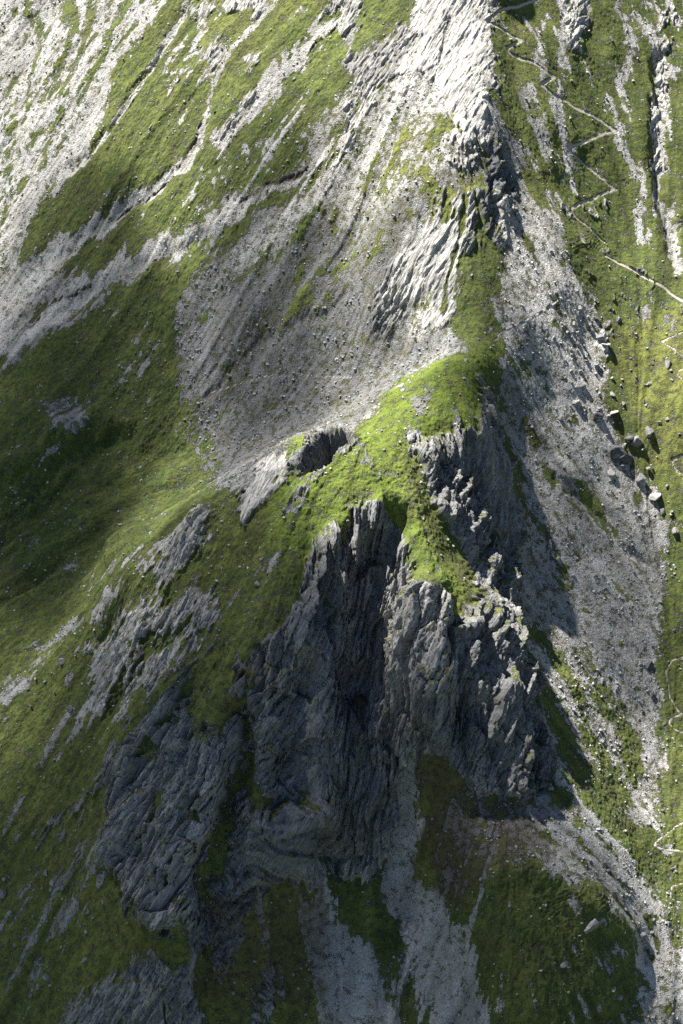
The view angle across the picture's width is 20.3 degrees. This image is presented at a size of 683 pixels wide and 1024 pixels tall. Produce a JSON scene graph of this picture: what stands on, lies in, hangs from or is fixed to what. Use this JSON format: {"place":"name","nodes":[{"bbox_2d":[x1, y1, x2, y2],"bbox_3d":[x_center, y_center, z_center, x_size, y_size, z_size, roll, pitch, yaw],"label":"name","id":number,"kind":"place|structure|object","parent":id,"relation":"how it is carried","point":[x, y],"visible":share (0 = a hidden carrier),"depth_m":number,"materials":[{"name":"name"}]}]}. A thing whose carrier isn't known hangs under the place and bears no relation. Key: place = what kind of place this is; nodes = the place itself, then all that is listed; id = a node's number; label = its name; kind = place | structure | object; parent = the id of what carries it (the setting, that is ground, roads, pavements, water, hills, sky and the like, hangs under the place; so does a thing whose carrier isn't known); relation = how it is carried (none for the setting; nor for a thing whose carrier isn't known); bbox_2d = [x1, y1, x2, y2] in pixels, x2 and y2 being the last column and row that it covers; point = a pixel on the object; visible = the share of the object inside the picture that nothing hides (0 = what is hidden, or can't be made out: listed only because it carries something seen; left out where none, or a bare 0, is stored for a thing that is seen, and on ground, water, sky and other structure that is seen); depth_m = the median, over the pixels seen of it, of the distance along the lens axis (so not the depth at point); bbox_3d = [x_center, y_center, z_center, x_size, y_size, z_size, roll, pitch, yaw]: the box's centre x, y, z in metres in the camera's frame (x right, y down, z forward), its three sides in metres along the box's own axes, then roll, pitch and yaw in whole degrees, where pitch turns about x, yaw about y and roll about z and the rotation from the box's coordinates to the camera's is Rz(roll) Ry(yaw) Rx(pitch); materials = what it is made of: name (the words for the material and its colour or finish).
{"place":"outdoors","nodes":[
{"label":"outdoors","id":0,"kind":"place"},
{"bbox_2d":[0,0,497,368],"bbox_3d":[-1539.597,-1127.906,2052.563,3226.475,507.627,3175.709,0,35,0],"label":"mountain flank","id":1,"kind":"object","parent":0,"point":[462,50],"visible":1,"depth_m":881.32,"materials":[{"name":"grey stone"}]},
{"bbox_2d":[93,377,556,955],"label":"rock wall","id":2,"kind":"structure","parent":0,"point":[463,679],"depth_m":743.97,"materials":[{"name":"grey stone"}]},
{"bbox_2d":[150,346,503,646],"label":"grassy knoll","id":3,"kind":"structure","parent":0,"point":[250,500],"depth_m":757.98,"materials":[{"name":"green plant"}]},
{"bbox_2d":[0,159,682,1023],"bbox_3d":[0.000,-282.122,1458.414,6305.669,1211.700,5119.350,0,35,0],"label":"meadow slope","id":4,"kind":"structure","parent":0,"point":[124,653],"depth_m":798.05,"materials":[{"name":"green plant"}]},
{"bbox_2d":[0,889,6,898],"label":"boulder","id":5,"kind":"object","parent":4,"relation":"on","point":[3,893],"visible":1,"depth_m":794.05,"materials":[{"name":"grey stone"}]},
{"bbox_2d":[42,973,48,980],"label":"boulder","id":6,"kind":"object","parent":4,"relation":"on","point":[45,976],"visible":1,"depth_m":767.18,"materials":[{"name":"grey stone"}]},
{"bbox_2d":[46,816,53,825],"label":"boulder","id":7,"kind":"object","parent":4,"relation":"on","point":[49,822],"visible":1,"depth_m":787.58,"materials":[{"name":"grey stone"}]},
{"bbox_2d":[58,658,64,664],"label":"boulder","id":8,"kind":"object","parent":4,"relation":"on","point":[61,661],"visible":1,"depth_m":807.12,"materials":[{"name":"stone"}]},
{"bbox_2d":[66,705,71,712],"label":"boulder","id":9,"kind":"object","parent":4,"relation":"on","point":[69,708],"visible":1,"depth_m":796.77,"materials":[{"name":"grey stone"}]},
{"bbox_2d":[81,957,87,963],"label":"boulder","id":10,"kind":"object","parent":4,"relation":"on","point":[85,960],"visible":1,"depth_m":752.71,"materials":[{"name":"grey stone"}]},
{"bbox_2d":[172,188,460,509],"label":"scree fan","id":11,"kind":"object","parent":4,"relation":"on","point":[342,205],"visible":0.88,"depth_m":844.38},
{"bbox_2d":[0,0,682,1023],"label":"scree stones","id":12,"kind":"object","parent":4,"relation":"on","point":[340,468],"visible":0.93,"depth_m":818.99,"materials":[{"name":"grey stone"}]},
{"bbox_2d":[0,1,682,1022],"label":"meadow stones","id":13,"kind":"object","parent":4,"relation":"on","point":[316,513],"visible":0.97,"depth_m":803.52,"materials":[{"name":"stone"}]},
{"bbox_2d":[206,761,642,1023],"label":"grass bank","id":14,"kind":"structure","parent":0,"point":[505,928],"depth_m":744.68,"materials":[{"name":"green plant"}]},
{"bbox_2d":[584,918,598,933],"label":"boulder","id":15,"kind":"object","parent":14,"relation":"on","point":[592,925],"visible":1,"depth_m":729.27,"materials":[{"name":"grey stone"}]},
{"bbox_2d":[367,102,524,348],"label":"mountain crest","id":16,"kind":"object","parent":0,"point":[472,224],"visible":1,"depth_m":811.57,"materials":[{"name":"grey stone"}]},
{"bbox_2d":[495,0,682,882],"bbox_3d":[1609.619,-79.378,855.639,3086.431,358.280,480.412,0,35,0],"label":"pasture slope","id":17,"kind":"structure","parent":0,"point":[619,227],"depth_m":836.91,"materials":[{"name":"green plant"}]},
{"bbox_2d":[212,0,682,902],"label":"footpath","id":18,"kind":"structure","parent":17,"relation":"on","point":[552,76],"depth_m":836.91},
{"bbox_2d":[624,435,633,440],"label":"boulder","id":19,"kind":"object","parent":17,"relation":"on","point":[629,438],"visible":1,"depth_m":818.86,"materials":[{"name":"grey stone"}]},
{"bbox_2d":[631,435,642,446],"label":"boulder","id":20,"kind":"object","parent":17,"relation":"on","point":[636,441],"visible":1,"depth_m":818.78,"materials":[{"name":"grey stone"}]},
{"bbox_2d":[645,426,653,437],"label":"boulder","id":21,"kind":"object","parent":17,"relation":"on","point":[649,431],"visible":1,"depth_m":818.35,"materials":[{"name":"grey stone"}]},
{"bbox_2d":[665,360,670,368],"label":"boulder","id":22,"kind":"object","parent":17,"relation":"on","point":[667,363],"visible":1,"depth_m":820.94,"materials":[{"name":"grey stone"}]},
{"bbox_2d":[672,527,678,533],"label":"boulder","id":23,"kind":"object","parent":17,"relation":"on","point":[675,530],"visible":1,"depth_m":814.71,"materials":[{"name":"stone"}]},
{"bbox_2d":[496,195,682,1023],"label":"scree gully","id":24,"kind":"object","parent":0,"point":[603,798],"visible":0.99,"depth_m":795.80,"materials":[{"name":"grey gravel"}]},
{"bbox_2d":[575,380,586,388],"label":"boulder","id":25,"kind":"object","parent":24,"relation":"on","point":[579,383],"visible":1,"depth_m":816.45,"materials":[{"name":"stone"}]},
{"bbox_2d":[593,412,602,422],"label":"boulder","id":26,"kind":"object","parent":24,"relation":"on","point":[597,417],"visible":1,"depth_m":817.09,"materials":[{"name":"grey stone"}]},
{"bbox_2d":[596,334,605,341],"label":"boulder","id":27,"kind":"object","parent":24,"relation":"on","point":[601,337],"visible":1,"depth_m":824.19,"materials":[{"name":"grey stone"}]},
{"bbox_2d":[608,469,615,475],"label":"boulder","id":28,"kind":"object","parent":24,"relation":"on","point":[611,472],"visible":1,"depth_m":815.67,"materials":[{"name":"stone"}]},
{"bbox_2d":[610,445,625,459],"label":"boulder","id":29,"kind":"object","parent":24,"relation":"on","point":[617,452],"visible":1,"depth_m":817.56,"materials":[{"name":"grey stone"}]},
{"bbox_2d":[620,454,632,463],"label":"boulder","id":30,"kind":"object","parent":24,"relation":"on","point":[625,458],"visible":1,"depth_m":818.13,"materials":[{"name":"grey stone"}]},
{"bbox_2d":[635,473,645,484],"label":"boulder","id":31,"kind":"object","parent":24,"relation":"on","point":[640,478],"visible":1,"depth_m":817.41,"materials":[{"name":"grey stone"}]},
{"bbox_2d":[640,931,646,937],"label":"boulder","id":32,"kind":"object","parent":24,"relation":"on","point":[643,934],"visible":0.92,"depth_m":745.60,"materials":[{"name":"grey stone"}]},
{"bbox_2d":[645,662,653,669],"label":"boulder","id":33,"kind":"object","parent":24,"relation":"on","point":[649,665],"visible":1,"depth_m":795.01,"materials":[{"name":"grey stone"}]},
{"bbox_2d":[649,493,660,499],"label":"boulder","id":34,"kind":"object","parent":24,"relation":"on","point":[654,496],"visible":1,"depth_m":816.67,"materials":[{"name":"stone"}]}
]}

